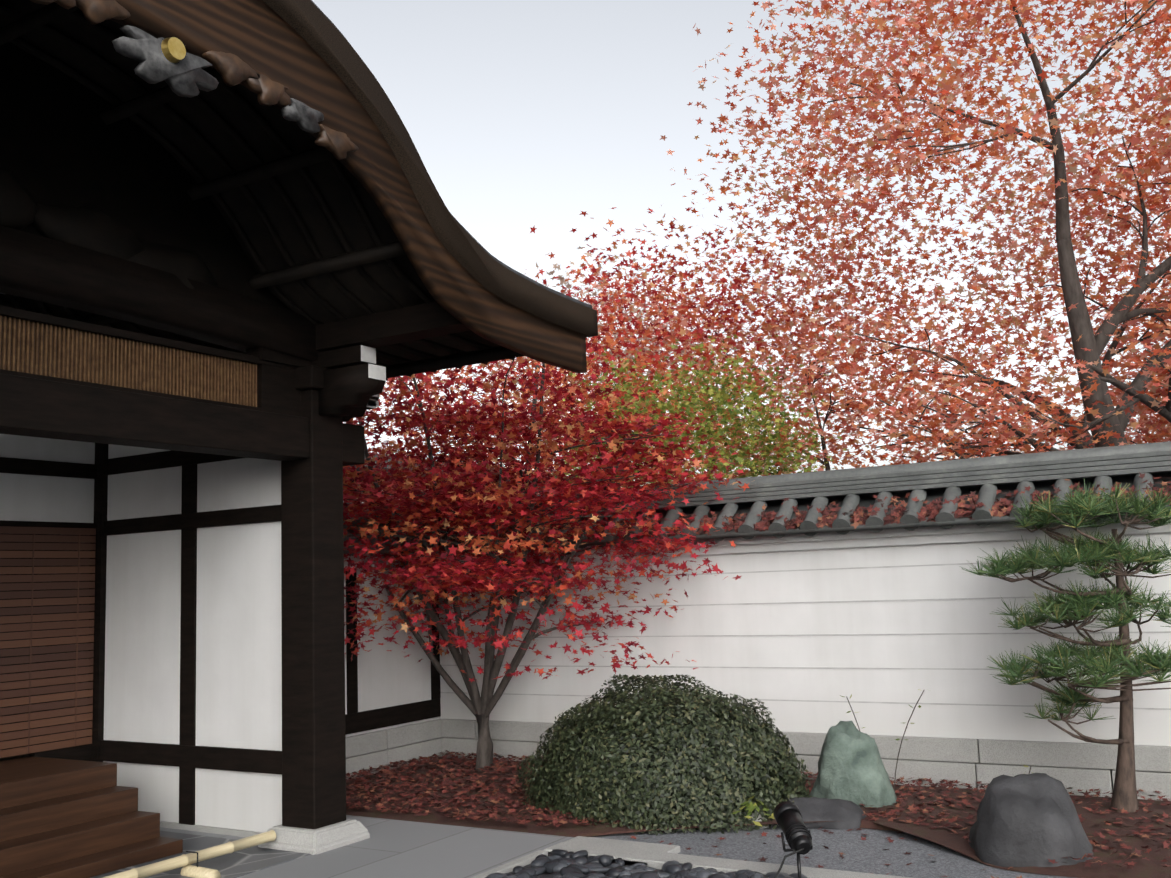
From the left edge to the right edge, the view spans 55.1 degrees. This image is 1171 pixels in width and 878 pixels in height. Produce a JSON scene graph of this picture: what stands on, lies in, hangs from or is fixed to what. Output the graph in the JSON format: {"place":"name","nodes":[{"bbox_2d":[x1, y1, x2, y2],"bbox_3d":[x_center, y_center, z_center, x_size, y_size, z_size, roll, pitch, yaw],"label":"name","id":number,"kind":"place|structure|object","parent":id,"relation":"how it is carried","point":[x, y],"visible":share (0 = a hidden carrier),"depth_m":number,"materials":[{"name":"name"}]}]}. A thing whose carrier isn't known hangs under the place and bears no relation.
{"place":"outdoors","nodes":[
{"label":"outdoors","id":0,"kind":"place"},
{"bbox_2d":[343,453,567,505],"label":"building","id":1,"kind":"structure","parent":0,"point":[389,460],"depth_m":13.61,"materials":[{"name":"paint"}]},
{"bbox_2d":[90,815,910,877],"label":"pavement","id":2,"kind":"structure","parent":0,"point":[389,848],"depth_m":5.56,"materials":[{"name":"stone"}]},
{"bbox_2d":[0,756,182,877],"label":"entrance steps","id":3,"kind":"structure","parent":2,"relation":"on","point":[64,818],"depth_m":5.69,"materials":[{"name":"brown wood"}]},
{"bbox_2d":[0,225,364,836],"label":"entrance","id":4,"kind":"object","parent":2,"relation":"on","point":[218,681],"visible":0.69,"depth_m":6.25,"materials":[{"name":"brown wood"}]},
{"bbox_2d":[0,526,95,757],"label":"sudare blind","id":5,"kind":"object","parent":4,"relation":"attached to","point":[81,544],"visible":0.9,"depth_m":6.66,"materials":[{"name":"brown wood"}]},
{"bbox_2d":[0,315,256,406],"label":"slatted transom","id":6,"kind":"object","parent":4,"relation":"attached to","point":[112,355],"visible":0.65,"depth_m":5.25,"materials":[{"name":"brown wood"}]},
{"bbox_2d":[0,0,597,380],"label":"roof","id":7,"kind":"structure","parent":4,"relation":"on","point":[237,188],"depth_m":5.32,"materials":[{"name":"brown wood"}]},
{"bbox_2d":[30,0,358,159],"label":"gable ornament","id":8,"kind":"object","parent":7,"relation":"attached to","point":[175,66],"visible":0.92,"depth_m":4.17,"materials":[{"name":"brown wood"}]},
{"bbox_2d":[246,345,385,421],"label":"post brackets","id":9,"kind":"object","parent":4,"relation":"attached to","point":[348,383],"visible":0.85,"depth_m":6.09,"materials":[{"name":"brown wood"}]},
{"bbox_2d":[211,301,469,353],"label":"eave beams","id":10,"kind":"structure","parent":4,"relation":"attached to","point":[411,323],"depth_m":5.95,"materials":[{"name":"brown wood"}]},
{"bbox_2d":[102,830,275,877],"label":"bamboo pole barrier","id":11,"kind":"object","parent":2,"relation":"on","point":[184,861],"visible":1,"depth_m":5.34,"materials":[{"name":"beige wood"}]},
{"bbox_2d":[258,819,369,854],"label":"stone post bases","id":12,"kind":"object","parent":2,"relation":"on","point":[325,838],"visible":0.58,"depth_m":5.83,"materials":[{"name":"stone"}]},
{"bbox_2d":[312,0,1170,487],"label":"sky","id":13,"kind":"structure","parent":0,"point":[520,115],"materials":[{"name":"white"}]},
{"bbox_2d":[574,824,1077,877],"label":"gravel ground","id":14,"kind":"structure","parent":0,"point":[869,854],"depth_m":5.46,"materials":[{"name":"grey gravel"}]},
{"bbox_2d":[0,292,14,307],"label":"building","id":15,"kind":"structure","parent":14,"relation":"on","point":[5,300],"depth_m":6.82,"materials":[{"name":"black wood"}]},
{"bbox_2d":[343,502,442,778],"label":"side wall","id":16,"kind":"structure","parent":14,"relation":"on","point":[377,676],"depth_m":8.46,"materials":[{"name":"paint"}]},
{"bbox_2d":[345,699,440,734],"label":"wooden beam","id":17,"kind":"structure","parent":16,"relation":"attached to","point":[362,721],"depth_m":8.47,"materials":[{"name":"brown wood"}]},
{"bbox_2d":[348,211,813,490],"bbox_3d":[-0.243,0.315,13.124,5.670,5.437,4.840,-6,-8,31],"label":"red tree","id":18,"kind":"object","parent":14,"relation":"on","point":[612,343],"visible":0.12,"depth_m":12.41,"materials":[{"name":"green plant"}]},
{"bbox_2d":[453,246,745,473],"bbox_3d":[0.457,0.179,20.073,5.504,7.442,5.283,-1,-7,-10],"label":"tree","id":19,"kind":"object","parent":14,"relation":"on","point":[594,285],"visible":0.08,"depth_m":19.69,"materials":[{"name":"red plant"}]},
{"bbox_2d":[485,849,806,877],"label":"pebble bed","id":20,"kind":"object","parent":14,"relation":"on","point":[557,863],"visible":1,"depth_m":5.05,"materials":[{"name":"grey stone"}]},
{"bbox_2d":[773,801,812,877],"bbox_3d":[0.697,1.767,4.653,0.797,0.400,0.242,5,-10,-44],"label":"garden spotlight","id":21,"kind":"object","parent":20,"relation":"on","point":[796,832],"visible":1,"depth_m":4.80,"materials":[{"name":"black metal"}]},
{"bbox_2d":[529,334,845,493],"bbox_3d":[0.896,0.816,10.263,2.904,3.592,2.822,-6,-8,31],"label":"green tree","id":22,"kind":"object","parent":14,"relation":"on","point":[721,398],"visible":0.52,"depth_m":10.11,"materials":[{"name":"green plant"}]},
{"bbox_2d":[490,181,953,474],"bbox_3d":[1.345,0.021,13.903,5.202,6.107,5.506,1,-8,-20],"label":"red tree","id":23,"kind":"object","parent":14,"relation":"on","point":[689,315],"visible":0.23,"depth_m":13.51,"materials":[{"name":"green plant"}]},
{"bbox_2d":[730,810,768,829],"bbox_3d":[0.860,2.055,6.090,0.296,0.130,0.222,-6,-8,31],"label":"rock","id":24,"kind":"object","parent":14,"relation":"on","point":[759,816],"visible":0.08,"depth_m":6.00,"materials":[{"name":"stone"}]},
{"bbox_2d":[346,758,1170,877],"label":"garden bed","id":25,"kind":"object","parent":14,"relation":"on","point":[1152,867],"visible":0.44,"depth_m":5.97,"materials":[{"name":"soil"}]},
{"bbox_2d":[342,338,752,770],"bbox_3d":[-0.841,0.704,8.131,4.295,3.447,3.380,-6,-8,31],"label":"maple tree","id":26,"kind":"object","parent":25,"relation":"on","point":[483,573],"visible":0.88,"depth_m":7.66,"materials":[{"name":"red plant"}]},
{"bbox_2d":[517,674,811,835],"bbox_3d":[0.453,2.111,6.644,1.847,1.387,1.403,-6,-8,31],"label":"azalea shrub","id":27,"kind":"object","parent":25,"relation":"on","point":[673,755],"visible":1,"depth_m":6.21,"materials":[{"name":"green plant"}]},
{"bbox_2d":[346,750,1170,877],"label":"fallen leaves","id":28,"kind":"object","parent":25,"relation":"on","point":[538,813],"visible":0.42,"depth_m":6.71,"materials":[{"name":"red plant"}]},
{"bbox_2d":[809,721,896,806],"bbox_3d":[1.526,1.934,6.448,0.526,0.616,0.324,-6,-8,31],"label":"standing rock","id":29,"kind":"object","parent":25,"relation":"on","point":[851,767],"visible":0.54,"depth_m":6.35,"materials":[{"name":"green stone"}]},
{"bbox_2d":[732,689,1037,826],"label":"plants","id":30,"kind":"object","parent":25,"relation":"on","point":[750,806],"visible":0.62,"depth_m":5.99,"materials":[{"name":"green plant"}]},
{"bbox_2d":[969,773,1093,866],"bbox_3d":[2.047,1.789,5.194,0.554,0.476,0.460,-6,-8,31],"label":"boulder","id":31,"kind":"object","parent":25,"relation":"on","point":[1028,820],"visible":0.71,"depth_m":5.06,"materials":[{"name":"grey stone"}]},
{"bbox_2d":[962,480,1170,811],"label":"pine tree","id":32,"kind":"object","parent":25,"relation":"on","point":[1099,553],"visible":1,"depth_m":6.04,"materials":[{"name":"green plant"}]},
{"bbox_2d":[437,441,1170,800],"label":"garden wall","id":33,"kind":"structure","parent":14,"relation":"on","point":[801,627],"depth_m":7.27,"materials":[{"name":"paint"}]},
{"bbox_2d":[441,472,1170,545],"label":"fallen leaves","id":34,"kind":"object","parent":33,"relation":"on","point":[896,514],"visible":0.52,"depth_m":7.15,"materials":[{"name":"red plant"}]},
{"bbox_2d":[783,797,865,829],"bbox_3d":[1.244,2.034,6.118,0.571,0.171,0.394,-6,-8,31],"label":"dark rock","id":35,"kind":"object","parent":14,"relation":"on","point":[844,814],"visible":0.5,"depth_m":5.97,"materials":[{"name":"grey stone"}]},
{"bbox_2d":[589,206,1136,481],"bbox_3d":[2.483,0.199,11.796,6.100,5.135,4.470,-6,-8,31],"label":"red tree","id":36,"kind":"object","parent":14,"relation":"on","point":[807,375],"visible":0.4,"depth_m":11.09,"materials":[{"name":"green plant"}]},
{"bbox_2d":[645,0,1170,471],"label":"tree","id":37,"kind":"object","parent":14,"relation":"on","point":[1104,420],"visible":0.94,"depth_m":9.88,"materials":[{"name":"red plant"}]},
{"bbox_2d":[913,85,1170,451],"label":"orange tree","id":38,"kind":"object","parent":14,"relation":"on","point":[1154,423],"visible":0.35,"depth_m":13.26,"materials":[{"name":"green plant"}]}
]}

